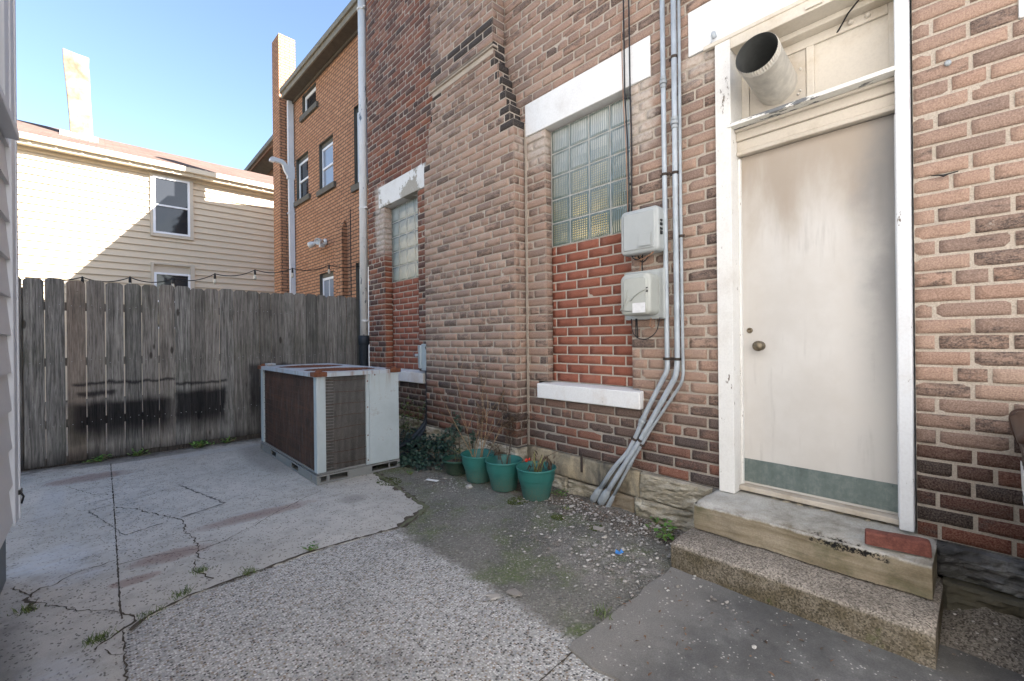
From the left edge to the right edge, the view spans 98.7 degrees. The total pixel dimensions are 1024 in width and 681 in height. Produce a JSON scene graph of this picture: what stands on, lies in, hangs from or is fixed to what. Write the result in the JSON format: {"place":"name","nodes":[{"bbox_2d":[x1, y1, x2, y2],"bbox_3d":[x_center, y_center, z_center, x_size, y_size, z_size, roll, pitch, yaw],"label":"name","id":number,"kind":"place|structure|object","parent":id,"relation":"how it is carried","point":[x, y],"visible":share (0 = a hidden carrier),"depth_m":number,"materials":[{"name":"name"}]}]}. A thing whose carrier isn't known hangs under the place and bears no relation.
{"place":"outdoors","nodes":[
{"label":"outdoors","id":0,"kind":"place"},
{"bbox_2d":[0,0,24,593],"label":"wall","id":1,"kind":"structure","parent":0,"point":[11,493],"depth_m":2.21,"materials":[{"name":"white paint"}]},
{"bbox_2d":[0,0,18,139],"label":"window","id":2,"kind":"structure","parent":1,"relation":"in","point":[8,127],"depth_m":2.02,"materials":[{"name":"grey"}]},
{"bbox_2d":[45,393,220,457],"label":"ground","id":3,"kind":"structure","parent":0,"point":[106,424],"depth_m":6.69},
{"bbox_2d":[17,48,274,401],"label":"tan house","id":4,"kind":"structure","parent":3,"relation":"on","point":[91,206],"depth_m":10.69,"materials":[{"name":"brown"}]},
{"bbox_2d":[150,173,193,240],"bbox_3d":[-8.523,-3.334,11.044,0.860,1.532,0.091,-1,0,-43],"label":"window","id":5,"kind":"structure","parent":4,"relation":"in","point":[171,198],"depth_m":11.02,"materials":[{"name":"white plastic"}]},
{"bbox_2d":[151,262,194,332],"bbox_3d":[-8.495,-1.056,11.050,0.873,1.735,0.086,-1,0,-43],"label":"window","id":6,"kind":"structure","parent":4,"relation":"in","point":[158,273],"depth_m":11.02,"materials":[{"name":"white plastic"}]},
{"bbox_2d":[19,277,356,470],"bbox_3d":[-3.710,0.323,5.383,3.671,1.934,0.169,-1,0,-43],"label":"wooden fence","id":7,"kind":"object","parent":3,"relation":"on","point":[199,373],"visible":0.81,"depth_m":4.97,"materials":[{"name":"grey wood"}]},
{"bbox_2d":[244,134,272,175],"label":"brick house","id":8,"kind":"structure","parent":3,"relation":"on","point":[259,163],"depth_m":17.49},
{"bbox_2d":[272,0,369,365],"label":"orange brick house","id":9,"kind":"structure","parent":3,"relation":"on","point":[318,86],"depth_m":9.17,"materials":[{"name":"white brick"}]},
{"bbox_2d":[21,263,368,288],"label":"string lights","id":10,"kind":"object","parent":9,"relation":"attached to","point":[173,279],"visible":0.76,"depth_m":6.03,"materials":[{"name":"black rubber"}]},
{"bbox_2d":[269,100,295,294],"bbox_3d":[-5.293,-2.193,10.192,0.564,6.900,0.125,-1,0,-43],"label":"downspout","id":11,"kind":"object","parent":9,"relation":"attached to","point":[288,167],"visible":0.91,"depth_m":10.28,"materials":[{"name":"grey metal"}]},
{"bbox_2d":[294,154,310,207],"bbox_3d":[-4.720,-3.653,9.990,0.155,1.098,0.920,-1,0,-45],"label":"window","id":12,"kind":"structure","parent":9,"relation":"in","point":[304,194],"depth_m":10.08,"materials":[{"name":"white plastic"}]},
{"bbox_2d":[299,86,318,122],"bbox_3d":[-4.423,-5.236,9.679,0.975,0.588,0.155,-1,0,45],"label":"window","id":13,"kind":"structure","parent":9,"relation":"in","point":[311,104],"depth_m":9.72,"materials":[{"name":"white plastic"}]},
{"bbox_2d":[307,238,326,247],"bbox_3d":[-3.963,-1.998,8.990,0.303,0.198,0.661,-1,0,-43],"label":"flood light","id":14,"kind":"object","parent":9,"relation":"attached to","point":[321,243],"visible":1,"depth_m":9.02,"materials":[{"name":"white plastic"}]},
{"bbox_2d":[316,137,335,197],"bbox_3d":[-3.787,-3.588,9.060,0.891,1.098,0.155,-1,0,45],"label":"window","id":15,"kind":"structure","parent":9,"relation":"in","point":[328,184],"depth_m":9.14,"materials":[{"name":"white plastic"}]},
{"bbox_2d":[322,272,333,331],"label":"window","id":16,"kind":"structure","parent":9,"relation":"in","point":[328,279],"depth_m":9.19,"materials":[{"name":"white plastic"}]},
{"bbox_2d":[351,107,367,192],"bbox_3d":[-2.622,-3.533,7.894,0.155,1.573,0.930,-1,0,-45],"label":"window","id":17,"kind":"structure","parent":9,"relation":"in","point":[355,187],"depth_m":8.15,"materials":[{"name":"white plastic"}]},
{"bbox_2d":[358,261,369,365],"bbox_3d":[-2.569,-0.108,7.947,0.718,2.652,0.050,-1,0,45],"label":"door","id":18,"kind":"structure","parent":9,"relation":"in","point":[368,261],"depth_m":7.94,"materials":[{"name":"white plastic"}]},
{"bbox_2d":[366,0,1023,619],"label":"brick building","id":19,"kind":"structure","parent":3,"relation":"on","point":[852,304],"depth_m":2.62,"materials":[{"name":"brick"}]},
{"bbox_2d":[357,0,369,365],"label":"downpipe","id":20,"kind":"object","parent":19,"relation":"attached to","point":[363,340],"visible":0.9,"depth_m":6.16,"materials":[{"name":"grey metal"}]},
{"bbox_2d":[379,162,425,383],"bbox_3d":[-1.309,-0.769,5.480,0.228,2.529,1.190,-1,0,-43],"label":"window","id":21,"kind":"structure","parent":19,"relation":"in","point":[400,195],"depth_m":5.54,"materials":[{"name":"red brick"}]},
{"bbox_2d":[399,397,424,439],"bbox_3d":[-1.161,0.943,5.146,0.144,0.580,0.586,-1,0,-43],"label":"climbing vine","id":22,"kind":"object","parent":19,"relation":"attached to","point":[403,407],"visible":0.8,"depth_m":5.19,"materials":[{"name":"green plant"}]},
{"bbox_2d":[415,344,425,370],"bbox_3d":[-0.973,0.188,4.990,0.180,0.299,0.250,-1,0,-43],"label":"meter box","id":23,"kind":"object","parent":19,"relation":"attached to","point":[421,354],"visible":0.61,"depth_m":4.95,"materials":[{"name":"paint"}]},
{"bbox_2d":[399,371,426,455],"bbox_3d":[-1.084,0.759,4.675,0.134,0.854,0.606,-1,0,28],"label":"conduit hose","id":24,"kind":"object","parent":23,"relation":"attached to","point":[420,431],"visible":0.46,"depth_m":4.79,"materials":[{"name":"black metal"}]},
{"bbox_2d":[525,36,650,409],"bbox_3d":[0.585,-0.790,3.449,0.228,2.529,1.195,-1,0,-43],"label":"window","id":25,"kind":"structure","parent":19,"relation":"in","point":[584,115],"depth_m":3.41,"materials":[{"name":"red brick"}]},
{"bbox_2d":[621,0,631,211],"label":"cable pair","id":26,"kind":"object","parent":19,"relation":"attached to","point":[627,150],"visible":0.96,"depth_m":3.06,"materials":[{"name":"black rubber"}]},
{"bbox_2d":[590,0,672,502],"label":"conduit","id":27,"kind":"object","parent":19,"relation":"attached to","point":[596,494],"visible":1,"depth_m":2.86,"materials":[{"name":"grey metal"}]},
{"bbox_2d":[597,0,680,505],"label":"conduit","id":28,"kind":"object","parent":19,"relation":"attached to","point":[604,496],"visible":0.98,"depth_m":2.80,"materials":[{"name":"grey metal"}]},
{"bbox_2d":[621,205,663,256],"bbox_3d":[0.873,-0.726,2.947,0.122,0.296,0.300,-1,0,-43],"label":"telephone box","id":29,"kind":"object","parent":19,"relation":"attached to","point":[642,230],"visible":0.99,"depth_m":2.89,"materials":[{"name":"grey plastic"}]},
{"bbox_2d":[632,252,652,270],"bbox_3d":[0.881,-0.531,2.944,0.051,0.122,0.196,-1,0,-32],"label":"wire loop","id":30,"kind":"object","parent":29,"relation":"hanging from","point":[640,259],"visible":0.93,"depth_m":2.97,"materials":[{"name":"black rubber"}]},
{"bbox_2d":[620,268,665,319],"bbox_3d":[0.861,-0.306,2.930,0.163,0.330,0.304,-1,0,-43],"label":"telephone box","id":31,"kind":"object","parent":19,"relation":"attached to","point":[643,295],"visible":1,"depth_m":2.87,"materials":[{"name":"grey plastic"}]},
{"bbox_2d":[631,317,659,339],"bbox_3d":[0.889,-0.078,2.946,0.027,0.146,0.222,-1,0,-43],"label":"wire loop","id":32,"kind":"object","parent":31,"relation":"hanging from","point":[636,329],"visible":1,"depth_m":2.98,"materials":[{"name":"black rubber"}]},
{"bbox_2d":[606,0,684,506],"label":"conduit","id":33,"kind":"object","parent":19,"relation":"attached to","point":[630,463],"visible":0.98,"depth_m":2.78,"materials":[{"name":"grey metal"}]},
{"bbox_2d":[711,31,716,42],"bbox_3d":[1.207,-1.809,2.628,0.051,0.063,0.034,-1,0,-43],"label":"wall hook","id":34,"kind":"object","parent":19,"relation":"attached to","point":[713,35],"depth_m":2.61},
{"bbox_2d":[735,32,801,105],"bbox_3d":[1.423,-1.492,2.431,0.387,0.255,0.231,-1,0,-43],"label":"vent duct","id":35,"kind":"object","parent":19,"relation":"attached to","point":[765,69],"visible":1,"depth_m":2.40,"materials":[{"name":"metal"}]},
{"bbox_2d":[688,0,916,531],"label":"door","id":36,"kind":"structure","parent":19,"relation":"in","point":[815,192],"depth_m":2.35,"materials":[{"name":"white paint"}]},
{"bbox_2d":[931,171,957,176],"bbox_3d":[1.895,-0.727,1.928,0.014,0.020,0.086,-1,0,-43],"label":"wire tie","id":37,"kind":"object","parent":19,"relation":"attached to","point":[942,175],"visible":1,"depth_m":1.93,"materials":[{"name":"grey metal"}]},
{"bbox_2d":[944,60,951,65],"bbox_3d":[1.906,-1.215,1.925,0.012,0.024,0.024,-1,0,-43],"label":"anchor sleeve","id":38,"kind":"object","parent":19,"relation":"attached to","point":[947,62],"visible":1,"depth_m":1.92,"materials":[{"name":"white plastic"}]},
{"bbox_2d":[1018,0,1023,19],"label":"window","id":39,"kind":"structure","parent":19,"relation":"in","point":[1020,2],"depth_m":1.77,"materials":[{"name":"white paint"}]},
{"bbox_2d":[16,0,350,169],"label":"sky","id":40,"kind":"structure","parent":0,"point":[192,79],"materials":[{"name":"blue"}]},
{"bbox_2d":[0,438,428,680],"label":"concrete slab","id":41,"kind":"structure","parent":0,"point":[120,544],"depth_m":2.82,"materials":[{"name":"grey concrete"}]},
{"bbox_2d":[6,602,48,615],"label":"weed","id":42,"kind":"object","parent":41,"relation":"on","point":[23,610],"visible":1,"depth_m":2.01,"materials":[{"name":"green plant"}]},
{"bbox_2d":[86,454,111,461],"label":"weed","id":43,"kind":"object","parent":41,"relation":"on","point":[99,459],"visible":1,"depth_m":4.57,"materials":[{"name":"green plant"}]},
{"bbox_2d":[81,627,117,648],"bbox_3d":[-1.704,1.219,1.819,0.121,0.028,0.121,-1,0,-43],"label":"weed","id":44,"kind":"object","parent":41,"relation":"on","point":[96,637],"visible":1,"depth_m":1.81,"materials":[{"name":"green plant"}]},
{"bbox_2d":[127,448,150,455],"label":"weed","id":45,"kind":"object","parent":41,"relation":"on","point":[140,451],"visible":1,"depth_m":4.81,"materials":[{"name":"green plant"}]},
{"bbox_2d":[137,603,165,623],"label":"weed","id":46,"kind":"object","parent":41,"relation":"on","point":[151,612],"visible":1,"depth_m":1.98,"materials":[{"name":"green plant"}]},
{"bbox_2d":[169,584,192,601],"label":"weed","id":47,"kind":"object","parent":41,"relation":"on","point":[183,593],"visible":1,"depth_m":2.13,"materials":[{"name":"green plant"}]},
{"bbox_2d":[189,440,213,447],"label":"weed","id":48,"kind":"object","parent":41,"relation":"on","point":[200,443],"visible":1,"depth_m":5.15,"materials":[{"name":"green plant"}]},
{"bbox_2d":[188,564,217,574],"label":"weed","id":49,"kind":"object","parent":41,"relation":"on","point":[199,570],"visible":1,"depth_m":2.35,"materials":[{"name":"green plant"}]},
{"bbox_2d":[213,436,235,443],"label":"weed","id":50,"kind":"object","parent":41,"relation":"on","point":[227,440],"visible":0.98,"depth_m":5.38,"materials":[{"name":"green plant"}]},
{"bbox_2d":[236,566,261,577],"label":"weed","id":51,"kind":"object","parent":41,"relation":"on","point":[253,570],"visible":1,"depth_m":2.33,"materials":[{"name":"green plant"}]},
{"bbox_2d":[301,541,318,550],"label":"weed","id":52,"kind":"object","parent":41,"relation":"on","point":[309,547],"visible":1,"depth_m":2.57,"materials":[{"name":"green plant"}]},
{"bbox_2d":[258,363,400,484],"bbox_3d":[-2.001,0.744,4.672,0.815,0.984,1.846,-1,0,-43],"label":"condenser unit","id":53,"kind":"object","parent":41,"relation":"on","point":[320,419],"visible":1,"depth_m":4.07,"materials":[{"name":"paint"}]},
{"bbox_2d":[123,453,670,680],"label":"aggregate paving","id":54,"kind":"structure","parent":0,"point":[408,602],"depth_m":2.04,"materials":[{"name":"grey concrete"}]},
{"bbox_2d":[397,401,475,470],"bbox_3d":[-0.973,0.945,4.551,0.706,0.597,1.546,-1,0,-43],"label":"ivy","id":55,"kind":"object","parent":54,"relation":"on","point":[425,448],"visible":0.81,"depth_m":4.37,"materials":[{"name":"green plant"}]},
{"bbox_2d":[442,454,465,475],"bbox_3d":[-0.507,1.154,4.069,0.280,0.135,0.280,-1,0,-43],"label":"plant pot","id":56,"kind":"object","parent":54,"relation":"on","point":[453,467],"visible":0.67,"depth_m":3.98,"materials":[{"name":"green plastic"}]},
{"bbox_2d":[447,445,469,460],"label":"seedling","id":57,"kind":"object","parent":56,"relation":"on","point":[458,449],"visible":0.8,"depth_m":4.06,"materials":[{"name":"green plant"}]},
{"bbox_2d":[461,449,494,483],"bbox_3d":[-0.292,1.100,3.845,0.310,0.238,0.310,-1,0,-43],"label":"plant pot","id":58,"kind":"object","parent":54,"relation":"on","point":[475,468],"visible":0.75,"depth_m":3.74,"materials":[{"name":"green plastic"}]},
{"bbox_2d":[438,350,514,456],"bbox_3d":[-0.330,0.578,3.879,0.718,1.015,0.445,-1,0,0],"label":"dry plant","id":59,"kind":"object","parent":58,"relation":"on","point":[482,411],"visible":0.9,"depth_m":3.84,"materials":[{"name":"brown plant"}]},
{"bbox_2d":[66,440,898,680],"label":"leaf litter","id":60,"kind":"object","parent":54,"relation":"on","point":[583,507],"visible":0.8,"depth_m":2.63,"materials":[{"name":"plant"}]},
{"bbox_2d":[376,477,602,530],"bbox_3d":[-0.257,1.218,3.448,2.088,0.010,0.360,-1,0,30],"label":"moss","id":61,"kind":"object","parent":54,"relation":"on","point":[556,517],"visible":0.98,"depth_m":3.31,"materials":[{"name":"green plant"}]},
{"bbox_2d":[485,593,499,600],"bbox_3d":[-0.096,1.212,2.085,0.073,0.019,0.068,-1,0,23],"label":"stone","id":62,"kind":"object","parent":54,"relation":"on","point":[492,596],"visible":1,"depth_m":2.08,"materials":[{"name":"white stone"}]},
{"bbox_2d":[506,588,522,597],"bbox_3d":[0.012,1.211,2.108,0.059,0.024,0.084,-1,0,-43],"label":"stone","id":63,"kind":"object","parent":54,"relation":"on","point":[514,592],"visible":1,"depth_m":2.10,"materials":[{"name":"grey stone"}]},
{"bbox_2d":[593,526,603,530],"bbox_3d":[0.554,1.206,2.827,0.079,0.018,0.066,-1,0,25],"label":"stone","id":64,"kind":"object","parent":54,"relation":"on","point":[598,528],"visible":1,"depth_m":2.81,"materials":[{"name":"grey stone"}]},
{"bbox_2d":[592,602,612,619],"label":"weed","id":65,"kind":"object","parent":54,"relation":"on","point":[602,612],"visible":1,"depth_m":1.93,"materials":[{"name":"green plant"}]},
{"bbox_2d":[339,467,1023,679],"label":"stone chips","id":66,"kind":"object","parent":54,"relation":"on","point":[610,545],"visible":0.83,"depth_m":2.69,"materials":[{"name":"grey gravel"}]},
{"bbox_2d":[569,567,1023,680],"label":"cement pad","id":67,"kind":"object","parent":54,"relation":"on","point":[665,657],"visible":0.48,"depth_m":1.72,"materials":[{"name":"grey concrete"}]},
{"bbox_2d":[671,527,942,669],"bbox_3d":[1.378,1.139,2.140,0.524,0.173,1.012,-1,0,-43],"label":"concrete step","id":68,"kind":"object","parent":67,"relation":"on","point":[907,625],"visible":0.59,"depth_m":1.89,"materials":[{"name":"beige concrete"}]},
{"bbox_2d":[694,490,937,599],"bbox_3d":[1.524,0.967,2.275,0.482,0.157,0.967,-1,0,-43],"label":"doorstep","id":69,"kind":"object","parent":68,"relation":"on","point":[828,540],"visible":0.73,"depth_m":2.12,"materials":[{"name":"stone"}]},
{"bbox_2d":[865,528,931,557],"bbox_3d":[1.655,0.863,1.893,0.216,0.060,0.064,-1,0,38],"label":"loose brick","id":70,"kind":"object","parent":69,"relation":"on","point":[915,545],"visible":1,"depth_m":1.87,"materials":[{"name":"red brick"}]},
{"bbox_2d":[399,439,1023,674],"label":"earth strip","id":71,"kind":"object","parent":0,"point":[967,636],"visible":0.18,"depth_m":1.75,"materials":[{"name":"grey gravel"}]},
{"bbox_2d":[485,454,522,491],"bbox_3d":[-0.067,1.097,3.625,0.314,0.240,0.314,-1,0,-43],"label":"plant pot","id":72,"kind":"object","parent":71,"relation":"on","point":[503,477],"visible":0.88,"depth_m":3.52,"materials":[{"name":"green plastic"}]},
{"bbox_2d":[481,397,529,463],"bbox_3d":[-0.078,0.792,3.750,0.489,0.601,0.303,-1,0,-43],"label":"withered plant","id":73,"kind":"object","parent":72,"relation":"on","point":[507,435],"visible":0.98,"depth_m":3.73,"materials":[{"name":"brown plant"}]},
{"bbox_2d":[516,461,555,501],"bbox_3d":[0.188,1.094,3.411,0.314,0.240,0.314,-1,0,-43],"label":"plant pot","id":74,"kind":"object","parent":71,"relation":"on","point":[536,486],"visible":0.97,"depth_m":3.31,"materials":[{"name":"green plastic"}]},
{"bbox_2d":[525,450,556,480],"bbox_3d":[0.224,0.974,3.435,0.198,0.260,0.209,-1,0,-43],"label":"wilted plant","id":75,"kind":"object","parent":74,"relation":"in","point":[542,461],"visible":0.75,"depth_m":3.40,"materials":[{"name":"brown plant"}]},
{"bbox_2d":[551,488,567,495],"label":"weed","id":76,"kind":"object","parent":71,"relation":"on","point":[560,492],"visible":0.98,"depth_m":3.42,"materials":[{"name":"green plant"}]},
{"bbox_2d":[645,518,677,540],"bbox_3d":[0.931,1.167,2.696,0.191,0.076,0.174,-1,0,-25],"label":"weed","id":77,"kind":"object","parent":71,"relation":"on","point":[664,536],"visible":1,"depth_m":2.69,"materials":[{"name":"green plant"}]},
{"bbox_2d":[1008,408,1023,502],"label":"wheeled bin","id":78,"kind":"object","parent":71,"relation":"on","point":[1016,420],"visible":1,"depth_m":1.54,"materials":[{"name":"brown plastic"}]}
]}

